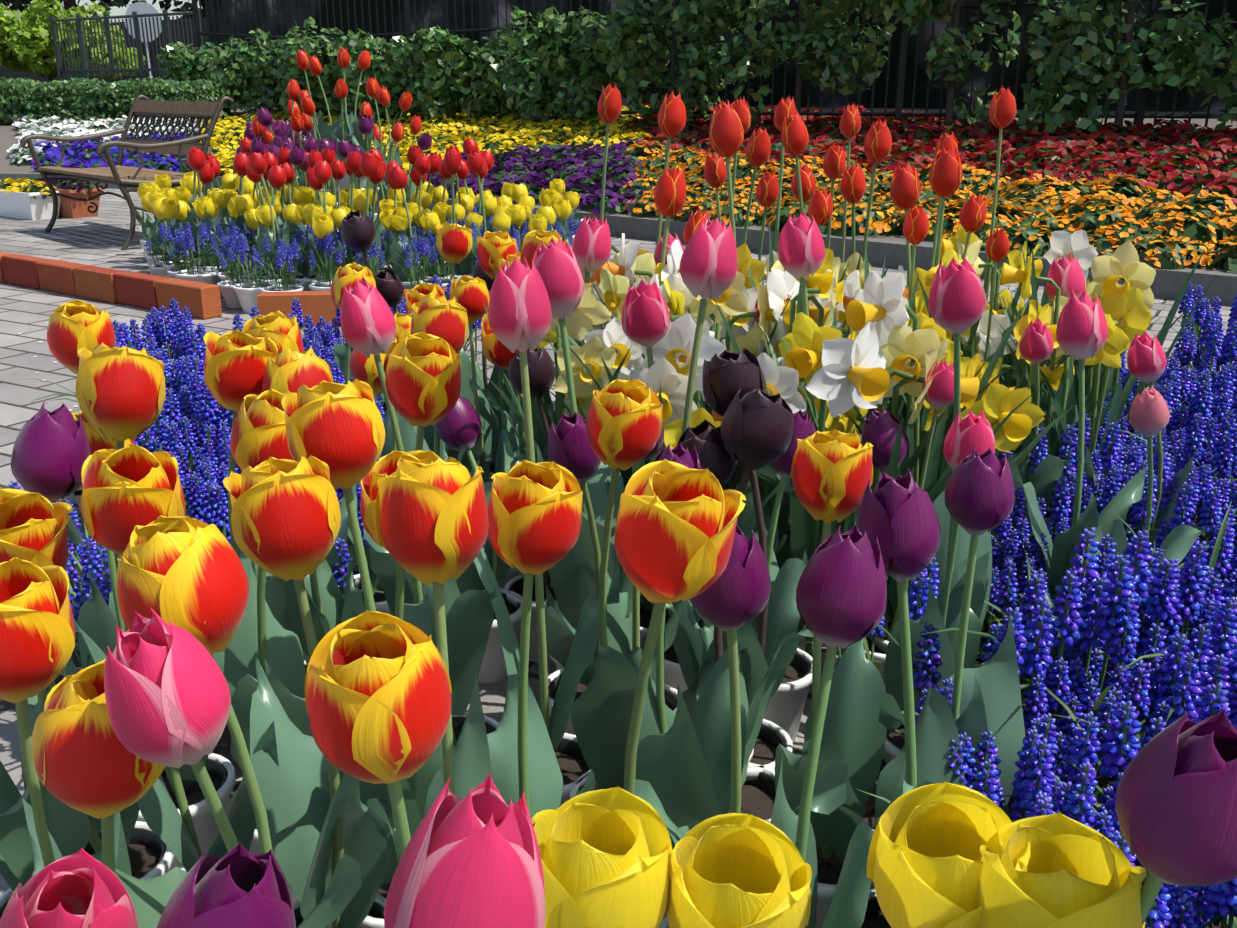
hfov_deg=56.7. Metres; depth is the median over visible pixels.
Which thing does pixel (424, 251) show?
muscari bowl
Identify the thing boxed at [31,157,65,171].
violet bed
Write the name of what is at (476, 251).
muscari bowl
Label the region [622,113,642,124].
yellow bed
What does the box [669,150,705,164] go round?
orange bed
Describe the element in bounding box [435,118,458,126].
yellow bed
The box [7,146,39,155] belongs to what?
white bed
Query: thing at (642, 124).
red bed
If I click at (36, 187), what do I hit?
white planter plant
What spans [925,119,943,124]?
red bed
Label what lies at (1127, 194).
red bed
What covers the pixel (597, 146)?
purple bed
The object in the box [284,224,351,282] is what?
muscari bowl
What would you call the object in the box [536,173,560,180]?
purple bed
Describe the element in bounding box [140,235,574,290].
flower pots
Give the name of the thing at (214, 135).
yellow bed
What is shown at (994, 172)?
red bed
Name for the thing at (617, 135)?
yellow bed
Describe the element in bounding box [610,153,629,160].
purple bed
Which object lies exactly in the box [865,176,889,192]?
orange bed
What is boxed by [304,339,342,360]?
muscari
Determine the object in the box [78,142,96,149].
violet bed
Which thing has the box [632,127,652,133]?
red bed
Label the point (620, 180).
purple bed
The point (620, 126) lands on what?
yellow bed
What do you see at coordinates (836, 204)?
orange bed
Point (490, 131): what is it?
yellow bed
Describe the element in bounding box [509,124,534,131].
yellow bed
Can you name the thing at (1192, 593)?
muscari
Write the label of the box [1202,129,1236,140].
red bed
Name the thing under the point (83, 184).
terracotta planter plant
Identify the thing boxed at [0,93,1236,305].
curb
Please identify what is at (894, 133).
red bed
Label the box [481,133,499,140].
yellow bed
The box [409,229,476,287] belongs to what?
muscari bowl
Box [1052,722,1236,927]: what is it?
muscari
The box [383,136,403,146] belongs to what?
yellow bed
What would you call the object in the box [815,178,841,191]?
orange bed
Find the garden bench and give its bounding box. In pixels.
[20,94,233,249]
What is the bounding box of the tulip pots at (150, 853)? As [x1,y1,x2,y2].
[0,453,1133,927]
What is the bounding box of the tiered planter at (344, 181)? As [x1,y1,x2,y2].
[294,173,427,214]
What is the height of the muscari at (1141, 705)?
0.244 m
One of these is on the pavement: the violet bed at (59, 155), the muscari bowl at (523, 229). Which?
the muscari bowl at (523, 229)
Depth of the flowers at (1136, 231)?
5.14 m
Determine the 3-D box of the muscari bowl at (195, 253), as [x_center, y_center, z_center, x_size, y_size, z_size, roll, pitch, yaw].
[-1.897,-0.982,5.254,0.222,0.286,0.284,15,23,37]
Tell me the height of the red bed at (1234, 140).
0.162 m
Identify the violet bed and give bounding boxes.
[29,148,61,162]
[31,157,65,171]
[33,141,57,148]
[42,142,64,151]
[44,145,73,155]
[44,151,68,159]
[49,146,75,156]
[49,157,77,167]
[51,141,75,149]
[61,141,83,147]
[63,160,85,167]
[64,155,86,163]
[73,145,97,157]
[73,148,99,159]
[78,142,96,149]
[83,158,115,167]
[86,154,100,161]
[90,138,109,143]
[94,146,127,158]
[111,133,128,140]
[111,150,126,160]
[122,152,143,159]
[122,155,138,159]
[122,159,139,166]
[123,162,148,168]
[132,154,161,168]
[140,153,171,163]
[141,152,167,157]
[146,159,163,169]
[153,157,186,171]
[169,158,188,172]
[171,155,186,164]
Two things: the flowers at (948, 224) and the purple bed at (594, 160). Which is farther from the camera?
the purple bed at (594, 160)
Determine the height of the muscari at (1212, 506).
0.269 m
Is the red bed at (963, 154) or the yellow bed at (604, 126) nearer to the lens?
the red bed at (963, 154)
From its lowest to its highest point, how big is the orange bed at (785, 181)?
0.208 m
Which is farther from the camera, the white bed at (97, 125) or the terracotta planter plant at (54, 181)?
the white bed at (97, 125)
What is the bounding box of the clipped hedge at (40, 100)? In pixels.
[0,76,227,124]
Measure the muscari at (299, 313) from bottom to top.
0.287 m
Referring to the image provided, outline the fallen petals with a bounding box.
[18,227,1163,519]
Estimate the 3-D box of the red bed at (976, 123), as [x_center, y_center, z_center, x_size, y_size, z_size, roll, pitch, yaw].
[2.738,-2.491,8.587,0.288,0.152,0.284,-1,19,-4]
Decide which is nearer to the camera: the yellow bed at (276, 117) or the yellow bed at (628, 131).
the yellow bed at (628, 131)
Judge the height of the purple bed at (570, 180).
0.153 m
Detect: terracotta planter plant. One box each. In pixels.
[30,176,45,186]
[38,176,67,186]
[51,177,71,189]
[58,180,99,193]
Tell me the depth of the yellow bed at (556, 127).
10.25 m
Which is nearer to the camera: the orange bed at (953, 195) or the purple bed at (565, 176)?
the orange bed at (953, 195)
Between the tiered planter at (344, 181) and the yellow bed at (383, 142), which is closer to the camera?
the tiered planter at (344, 181)
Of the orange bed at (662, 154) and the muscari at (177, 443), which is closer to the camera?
the muscari at (177, 443)
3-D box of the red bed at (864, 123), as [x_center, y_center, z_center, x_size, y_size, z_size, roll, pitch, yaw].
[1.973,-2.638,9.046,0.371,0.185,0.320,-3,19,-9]
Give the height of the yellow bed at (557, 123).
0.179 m
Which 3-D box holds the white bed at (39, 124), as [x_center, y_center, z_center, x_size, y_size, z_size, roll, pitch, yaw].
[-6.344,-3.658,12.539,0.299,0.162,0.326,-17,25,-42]
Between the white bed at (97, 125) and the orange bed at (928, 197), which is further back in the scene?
the white bed at (97, 125)
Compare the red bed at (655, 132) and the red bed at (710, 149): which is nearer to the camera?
the red bed at (710, 149)
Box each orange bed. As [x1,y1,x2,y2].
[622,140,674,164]
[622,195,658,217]
[623,177,657,197]
[624,168,658,181]
[634,156,685,171]
[641,186,692,211]
[642,170,662,180]
[647,148,672,162]
[648,187,708,218]
[654,166,690,181]
[669,147,703,163]
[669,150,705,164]
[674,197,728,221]
[681,155,725,175]
[684,165,737,191]
[685,173,725,194]
[686,178,722,199]
[703,151,745,163]
[707,185,756,211]
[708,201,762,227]
[710,177,745,191]
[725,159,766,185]
[726,189,781,220]
[730,154,773,168]
[737,181,796,200]
[748,166,786,183]
[758,196,809,225]
[765,157,813,176]
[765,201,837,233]
[776,173,793,198]
[787,156,822,171]
[787,164,823,180]
[798,186,843,207]
[814,155,867,172]
[814,173,842,188]
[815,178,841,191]
[827,183,884,207]
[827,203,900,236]
[832,195,857,217]
[856,195,904,223]
[864,167,892,184]
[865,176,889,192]
[866,176,890,200]
[877,192,931,209]
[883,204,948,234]
[915,186,958,210]
[917,163,931,185]
[917,186,964,206]
[925,163,986,185]
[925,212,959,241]
[929,177,972,193]
[929,190,976,212]
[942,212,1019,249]
[943,195,1005,219]
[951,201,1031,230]
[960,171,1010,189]
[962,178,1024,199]
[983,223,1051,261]
[989,196,1031,221]
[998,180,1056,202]
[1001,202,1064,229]
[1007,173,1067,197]
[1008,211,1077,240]
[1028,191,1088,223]
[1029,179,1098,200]
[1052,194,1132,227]
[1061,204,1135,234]
[1067,178,1100,193]
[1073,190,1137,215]
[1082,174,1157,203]
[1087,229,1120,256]
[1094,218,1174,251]
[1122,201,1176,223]
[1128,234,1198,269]
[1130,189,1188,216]
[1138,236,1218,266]
[1142,212,1210,239]
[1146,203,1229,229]
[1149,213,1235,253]
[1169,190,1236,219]
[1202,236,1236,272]
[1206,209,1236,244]
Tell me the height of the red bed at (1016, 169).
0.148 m
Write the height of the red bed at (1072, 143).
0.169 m
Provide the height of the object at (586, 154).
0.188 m
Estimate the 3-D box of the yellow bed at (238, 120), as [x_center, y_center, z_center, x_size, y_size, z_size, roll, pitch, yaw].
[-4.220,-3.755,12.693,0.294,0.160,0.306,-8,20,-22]
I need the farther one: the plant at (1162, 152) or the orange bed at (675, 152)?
the orange bed at (675, 152)
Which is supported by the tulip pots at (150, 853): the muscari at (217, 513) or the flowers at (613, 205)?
the muscari at (217, 513)
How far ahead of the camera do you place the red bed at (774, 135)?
8.88 m
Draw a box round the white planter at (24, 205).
[0,190,60,219]
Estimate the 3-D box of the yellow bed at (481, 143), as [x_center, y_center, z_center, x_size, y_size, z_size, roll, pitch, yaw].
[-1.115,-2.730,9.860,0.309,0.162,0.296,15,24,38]
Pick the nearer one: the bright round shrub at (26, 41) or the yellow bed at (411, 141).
the yellow bed at (411, 141)
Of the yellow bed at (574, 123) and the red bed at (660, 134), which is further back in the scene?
the yellow bed at (574, 123)
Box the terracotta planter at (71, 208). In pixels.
[55,188,102,218]
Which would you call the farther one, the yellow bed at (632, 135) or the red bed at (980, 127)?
the yellow bed at (632, 135)
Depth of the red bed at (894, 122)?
9.00 m
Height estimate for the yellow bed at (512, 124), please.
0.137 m
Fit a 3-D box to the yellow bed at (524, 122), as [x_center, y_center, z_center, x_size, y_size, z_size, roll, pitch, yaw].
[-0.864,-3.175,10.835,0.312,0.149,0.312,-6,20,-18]
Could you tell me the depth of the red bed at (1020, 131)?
8.10 m
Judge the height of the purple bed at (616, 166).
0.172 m
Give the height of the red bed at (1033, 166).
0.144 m
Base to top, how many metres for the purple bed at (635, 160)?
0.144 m
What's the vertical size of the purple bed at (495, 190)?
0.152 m
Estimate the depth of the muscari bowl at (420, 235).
4.71 m
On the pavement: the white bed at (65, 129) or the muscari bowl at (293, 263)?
the muscari bowl at (293, 263)
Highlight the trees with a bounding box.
[0,0,206,18]
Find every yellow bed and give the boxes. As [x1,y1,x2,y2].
[201,121,224,128]
[210,141,222,148]
[211,130,221,140]
[211,138,224,144]
[211,146,226,154]
[214,145,236,151]
[215,129,234,135]
[216,153,234,163]
[217,119,232,124]
[218,134,231,142]
[219,160,233,175]
[223,116,242,121]
[223,124,240,129]
[223,125,245,132]
[224,129,244,140]
[224,136,243,143]
[224,146,238,154]
[225,138,240,149]
[230,118,246,122]
[239,113,254,122]
[272,114,286,120]
[322,115,338,122]
[371,140,388,146]
[376,119,392,124]
[383,124,404,132]
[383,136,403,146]
[389,118,406,124]
[392,146,409,155]
[399,143,417,147]
[399,148,407,158]
[400,116,411,123]
[400,157,411,165]
[404,129,420,137]
[407,122,432,131]
[408,139,434,143]
[410,132,422,138]
[419,129,439,134]
[422,118,445,126]
[422,145,439,154]
[424,127,440,132]
[430,132,455,142]
[431,124,448,128]
[432,143,447,150]
[434,127,459,135]
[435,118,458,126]
[435,137,463,149]
[445,121,470,128]
[446,112,466,121]
[448,140,462,147]
[450,127,473,136]
[455,135,478,140]
[461,117,477,124]
[461,136,482,143]
[466,123,486,133]
[468,131,485,139]
[472,125,499,135]
[476,137,498,147]
[477,132,495,139]
[478,120,502,127]
[480,115,497,121]
[481,117,499,123]
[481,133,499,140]
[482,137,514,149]
[483,127,505,134]
[488,133,507,141]
[488,142,516,153]
[493,144,517,153]
[496,124,516,132]
[500,114,520,121]
[500,121,518,126]
[500,136,518,142]
[501,130,522,138]
[504,127,528,135]
[508,131,533,142]
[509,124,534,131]
[510,140,534,147]
[515,120,534,128]
[519,140,552,151]
[523,132,551,143]
[527,129,551,139]
[528,137,545,145]
[533,123,550,129]
[536,124,559,131]
[545,127,576,135]
[546,120,575,129]
[548,132,573,142]
[549,136,569,143]
[559,117,584,126]
[562,138,580,145]
[564,127,583,134]
[565,135,593,144]
[572,130,595,140]
[573,121,586,128]
[576,138,604,147]
[577,126,603,138]
[583,118,604,129]
[585,116,601,122]
[591,127,619,139]
[593,136,619,143]
[596,122,624,130]
[602,135,630,148]
[609,133,626,144]
[614,124,628,131]
[617,120,629,126]
[619,128,641,138]
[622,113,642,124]
[623,132,650,142]
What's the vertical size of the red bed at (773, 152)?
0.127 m
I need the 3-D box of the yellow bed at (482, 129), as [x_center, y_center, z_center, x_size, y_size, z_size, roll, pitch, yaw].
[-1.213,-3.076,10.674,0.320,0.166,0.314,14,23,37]
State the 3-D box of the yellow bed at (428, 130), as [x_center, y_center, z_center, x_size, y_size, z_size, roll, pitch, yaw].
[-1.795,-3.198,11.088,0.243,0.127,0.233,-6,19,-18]
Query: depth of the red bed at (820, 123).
9.26 m
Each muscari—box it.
[9,463,238,644]
[21,320,218,489]
[21,351,386,546]
[54,480,383,753]
[115,298,266,428]
[115,416,239,561]
[169,425,379,574]
[183,314,344,464]
[291,275,481,360]
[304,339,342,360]
[308,317,346,357]
[326,347,453,449]
[798,534,1209,820]
[859,678,1236,927]
[862,573,1236,927]
[918,501,1236,805]
[937,451,1236,657]
[975,517,1225,689]
[993,416,1236,542]
[1015,414,1236,574]
[1048,366,1221,520]
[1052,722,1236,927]
[1086,358,1236,519]
[1099,659,1236,737]
[1118,352,1236,440]
[1118,409,1236,588]
[1119,331,1228,387]
[1152,528,1236,670]
[1154,282,1236,383]
[1169,439,1236,556]
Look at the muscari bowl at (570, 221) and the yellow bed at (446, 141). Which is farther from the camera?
the yellow bed at (446, 141)
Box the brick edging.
[0,252,490,326]
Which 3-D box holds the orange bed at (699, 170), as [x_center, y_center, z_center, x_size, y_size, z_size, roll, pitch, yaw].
[0.574,-1.816,7.393,0.449,0.227,0.417,7,20,20]
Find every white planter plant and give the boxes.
[0,178,17,186]
[0,178,29,190]
[6,179,42,194]
[18,180,55,199]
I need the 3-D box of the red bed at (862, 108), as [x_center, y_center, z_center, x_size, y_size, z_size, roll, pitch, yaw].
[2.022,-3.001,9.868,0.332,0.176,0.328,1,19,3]
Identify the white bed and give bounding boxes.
[6,143,27,155]
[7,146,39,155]
[9,148,44,160]
[9,153,36,165]
[11,123,36,135]
[12,118,37,129]
[13,115,36,126]
[16,130,39,142]
[17,129,38,135]
[19,126,50,135]
[26,122,50,127]
[34,143,56,152]
[37,115,61,122]
[39,117,58,124]
[42,129,60,134]
[49,123,77,129]
[50,127,77,135]
[58,130,78,136]
[59,119,78,124]
[70,132,87,140]
[80,121,108,131]
[82,129,106,134]
[84,118,100,124]
[102,135,120,141]
[106,119,125,129]
[109,121,131,127]
[144,125,170,130]
[175,127,196,133]
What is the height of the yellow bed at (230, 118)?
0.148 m
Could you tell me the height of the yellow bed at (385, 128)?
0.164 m
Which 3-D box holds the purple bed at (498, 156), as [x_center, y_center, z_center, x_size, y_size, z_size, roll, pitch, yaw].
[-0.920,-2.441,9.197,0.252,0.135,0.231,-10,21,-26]
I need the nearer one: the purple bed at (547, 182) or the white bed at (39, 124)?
the purple bed at (547, 182)
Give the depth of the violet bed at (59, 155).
10.33 m
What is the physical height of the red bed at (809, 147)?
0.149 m
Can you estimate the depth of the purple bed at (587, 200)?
7.06 m
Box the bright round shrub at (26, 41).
[0,0,145,81]
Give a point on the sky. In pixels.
(115, 11)
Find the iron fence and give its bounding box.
[191,0,1236,126]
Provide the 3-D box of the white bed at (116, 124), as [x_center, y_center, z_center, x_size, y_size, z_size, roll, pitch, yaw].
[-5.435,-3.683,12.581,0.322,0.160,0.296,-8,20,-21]
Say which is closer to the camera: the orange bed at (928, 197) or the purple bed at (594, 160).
the orange bed at (928, 197)
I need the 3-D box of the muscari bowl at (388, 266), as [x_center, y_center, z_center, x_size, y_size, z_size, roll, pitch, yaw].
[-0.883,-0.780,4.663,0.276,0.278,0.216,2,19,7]
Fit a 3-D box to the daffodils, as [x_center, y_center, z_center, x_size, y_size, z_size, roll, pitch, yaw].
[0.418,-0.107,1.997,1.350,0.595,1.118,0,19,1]
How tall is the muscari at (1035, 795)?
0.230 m
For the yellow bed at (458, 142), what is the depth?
9.84 m
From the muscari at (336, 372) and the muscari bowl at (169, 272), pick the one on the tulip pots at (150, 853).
the muscari at (336, 372)
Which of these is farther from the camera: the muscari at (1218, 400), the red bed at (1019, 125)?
the red bed at (1019, 125)
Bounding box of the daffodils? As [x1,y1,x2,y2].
[478,219,1215,655]
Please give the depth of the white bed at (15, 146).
10.84 m
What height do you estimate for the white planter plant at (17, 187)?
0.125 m
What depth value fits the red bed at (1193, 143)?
7.16 m
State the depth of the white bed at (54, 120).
12.74 m
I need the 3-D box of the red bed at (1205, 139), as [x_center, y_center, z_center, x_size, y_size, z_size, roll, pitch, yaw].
[3.799,-2.040,7.348,0.327,0.175,0.331,-2,19,-6]
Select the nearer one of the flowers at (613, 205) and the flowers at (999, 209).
the flowers at (999, 209)
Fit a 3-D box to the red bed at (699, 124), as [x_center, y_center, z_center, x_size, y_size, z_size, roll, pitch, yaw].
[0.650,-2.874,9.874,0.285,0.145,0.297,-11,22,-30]
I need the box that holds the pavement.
[0,189,1233,896]
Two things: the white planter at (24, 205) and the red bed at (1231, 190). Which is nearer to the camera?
the red bed at (1231, 190)
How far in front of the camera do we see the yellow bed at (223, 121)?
12.60 m
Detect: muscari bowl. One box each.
[134,222,194,276]
[155,222,230,284]
[159,225,196,278]
[188,218,201,263]
[190,234,253,307]
[194,219,239,267]
[195,221,239,295]
[197,225,256,280]
[216,234,281,312]
[231,221,278,269]
[235,229,269,279]
[240,238,307,291]
[248,227,277,254]
[266,234,309,286]
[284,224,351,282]
[287,230,307,269]
[287,232,356,290]
[288,226,349,276]
[290,227,319,272]
[322,238,399,275]
[333,228,362,264]
[378,240,429,281]
[381,228,400,269]
[381,235,441,288]
[382,228,401,269]
[383,226,424,267]
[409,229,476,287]
[418,226,456,276]
[426,217,472,271]
[455,220,486,277]
[468,230,488,270]
[469,227,521,268]
[478,212,512,237]
[488,221,522,250]
[510,221,529,246]
[546,222,575,241]
[554,210,586,235]
[555,219,603,245]
[555,225,575,236]
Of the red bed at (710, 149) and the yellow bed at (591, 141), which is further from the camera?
the yellow bed at (591, 141)
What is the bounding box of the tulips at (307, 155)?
[137,47,579,281]
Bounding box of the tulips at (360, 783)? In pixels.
[0,84,1236,927]
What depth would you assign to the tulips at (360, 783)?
1.03 m
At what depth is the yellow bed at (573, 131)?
10.14 m
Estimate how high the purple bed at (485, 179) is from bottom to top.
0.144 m
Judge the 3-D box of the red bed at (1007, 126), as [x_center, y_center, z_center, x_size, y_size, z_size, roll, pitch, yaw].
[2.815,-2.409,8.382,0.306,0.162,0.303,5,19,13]
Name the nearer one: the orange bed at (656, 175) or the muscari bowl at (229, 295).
the muscari bowl at (229, 295)
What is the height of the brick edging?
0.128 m
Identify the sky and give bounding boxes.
[0,0,202,22]
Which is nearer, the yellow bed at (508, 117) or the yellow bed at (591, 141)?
the yellow bed at (591, 141)
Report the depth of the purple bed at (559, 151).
9.03 m
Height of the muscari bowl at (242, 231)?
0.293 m
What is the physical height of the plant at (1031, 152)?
0.180 m
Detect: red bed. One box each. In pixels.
[624,121,654,131]
[629,118,654,125]
[629,140,657,147]
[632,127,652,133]
[633,117,657,126]
[642,136,666,143]
[645,127,661,136]
[651,132,677,140]
[664,135,686,148]
[670,143,694,151]
[677,130,693,137]
[679,132,704,142]
[683,122,702,137]
[683,138,708,148]
[684,146,706,154]
[686,120,698,125]
[686,135,708,145]
[687,122,707,131]
[692,118,704,121]
[697,138,710,151]
[699,123,709,130]
[699,130,708,137]
[706,146,714,153]
[740,142,746,149]
[747,126,757,133]
[749,117,759,127]
[751,115,772,124]
[757,119,779,130]
[758,126,780,134]
[763,105,776,109]
[765,158,777,169]
[767,127,780,134]
[767,131,779,138]
[770,138,784,150]
[770,149,785,162]
[770,151,793,162]
[773,151,810,167]
[793,143,826,157]
[799,151,825,158]
[800,115,813,120]
[800,155,821,161]
[804,120,811,126]
[806,108,821,117]
[806,127,818,131]
[808,117,838,129]
[808,130,817,138]
[809,116,831,125]
[809,132,834,142]
[811,142,830,149]
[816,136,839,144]
[817,121,839,132]
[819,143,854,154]
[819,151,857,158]
[823,127,844,139]
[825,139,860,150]
[832,132,859,141]
[836,105,869,117]
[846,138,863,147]
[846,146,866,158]
[850,149,868,163]
[851,129,868,139]
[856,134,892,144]
[857,157,892,170]
[859,118,878,131]
[859,126,888,133]
[865,159,901,175]
[871,123,900,131]
[878,117,903,127]
[886,116,915,121]
[887,155,905,163]
[887,162,925,177]
[890,130,902,140]
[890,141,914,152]
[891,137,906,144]
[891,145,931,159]
[894,126,919,136]
[895,154,934,166]
[899,117,931,123]
[900,120,923,128]
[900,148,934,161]
[902,123,944,139]
[902,127,933,139]
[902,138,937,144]
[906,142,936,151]
[908,121,936,132]
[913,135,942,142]
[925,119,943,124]
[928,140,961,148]
[931,129,955,135]
[933,119,963,133]
[941,117,973,126]
[945,127,968,137]
[954,127,987,140]
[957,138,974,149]
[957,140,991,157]
[958,150,969,161]
[961,160,987,170]
[962,122,992,137]
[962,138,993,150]
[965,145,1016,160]
[965,161,979,164]
[968,121,992,130]
[968,149,1016,168]
[969,117,998,128]
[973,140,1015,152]
[974,161,1013,175]
[978,168,1004,179]
[984,155,1020,170]
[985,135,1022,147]
[988,127,1029,142]
[992,124,1018,130]
[999,165,1034,179]
[1001,174,1028,184]
[1002,127,1031,143]
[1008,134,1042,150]
[1009,150,1027,161]
[1009,161,1048,176]
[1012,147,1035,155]
[1014,119,1042,130]
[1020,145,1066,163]
[1020,169,1068,186]
[1021,129,1058,140]
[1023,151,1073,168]
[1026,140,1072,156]
[1038,124,1065,135]
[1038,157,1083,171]
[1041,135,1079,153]
[1044,163,1072,170]
[1050,126,1082,136]
[1052,168,1093,182]
[1057,123,1090,136]
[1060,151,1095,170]
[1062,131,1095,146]
[1065,168,1102,182]
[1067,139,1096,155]
[1069,120,1099,133]
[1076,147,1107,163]
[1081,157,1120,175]
[1081,177,1114,186]
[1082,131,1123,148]
[1087,129,1117,140]
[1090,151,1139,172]
[1090,171,1127,180]
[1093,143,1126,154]
[1098,123,1133,135]
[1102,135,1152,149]
[1106,177,1160,198]
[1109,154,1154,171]
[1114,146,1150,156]
[1118,120,1149,133]
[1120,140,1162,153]
[1122,133,1143,142]
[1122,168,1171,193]
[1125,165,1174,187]
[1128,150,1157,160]
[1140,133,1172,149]
[1141,127,1180,138]
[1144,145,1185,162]
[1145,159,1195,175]
[1147,119,1195,134]
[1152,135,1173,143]
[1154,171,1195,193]
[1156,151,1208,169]
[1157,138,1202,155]
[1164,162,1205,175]
[1166,148,1216,165]
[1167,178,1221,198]
[1168,123,1212,136]
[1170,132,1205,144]
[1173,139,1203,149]
[1176,132,1201,139]
[1181,162,1222,178]
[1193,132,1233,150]
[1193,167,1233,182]
[1197,150,1233,167]
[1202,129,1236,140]
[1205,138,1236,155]
[1207,158,1236,170]
[1207,183,1236,203]
[1208,160,1236,173]
[1209,172,1236,189]
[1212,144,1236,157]
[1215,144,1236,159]
[1222,132,1236,142]
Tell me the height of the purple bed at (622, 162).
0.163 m
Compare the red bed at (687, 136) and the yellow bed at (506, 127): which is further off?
the yellow bed at (506, 127)
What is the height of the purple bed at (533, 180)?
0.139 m
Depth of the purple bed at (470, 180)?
7.86 m
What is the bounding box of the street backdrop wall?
[206,0,1236,111]
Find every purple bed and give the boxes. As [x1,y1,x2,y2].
[426,172,441,182]
[431,178,441,187]
[434,177,469,196]
[446,179,477,197]
[449,178,487,195]
[460,152,467,160]
[469,173,493,181]
[474,180,500,195]
[486,167,510,178]
[486,173,519,183]
[487,175,525,186]
[490,184,502,197]
[493,151,509,159]
[494,156,519,169]
[500,152,521,160]
[501,162,535,171]
[502,172,523,177]
[506,178,533,187]
[507,164,531,173]
[508,145,531,155]
[510,170,540,182]
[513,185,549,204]
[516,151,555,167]
[517,150,545,157]
[525,176,544,185]
[528,180,571,200]
[531,162,563,172]
[532,165,558,178]
[534,158,562,166]
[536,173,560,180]
[538,144,571,155]
[539,154,565,162]
[546,146,573,155]
[551,170,591,182]
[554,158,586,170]
[555,156,581,166]
[556,166,578,174]
[560,145,594,156]
[561,152,580,158]
[564,176,595,186]
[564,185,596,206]
[568,144,591,149]
[571,166,588,175]
[571,175,609,188]
[573,151,601,163]
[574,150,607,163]
[578,191,609,209]
[580,161,602,167]
[584,161,619,175]
[584,172,608,178]
[586,158,615,166]
[587,143,609,150]
[588,149,603,155]
[588,183,608,194]
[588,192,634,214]
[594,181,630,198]
[598,178,627,185]
[599,164,626,176]
[606,159,633,170]
[607,144,634,155]
[607,154,616,158]
[609,167,647,183]
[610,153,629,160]
[614,185,648,200]
[616,150,645,159]
[618,164,643,175]
[619,139,638,149]
[621,156,646,167]

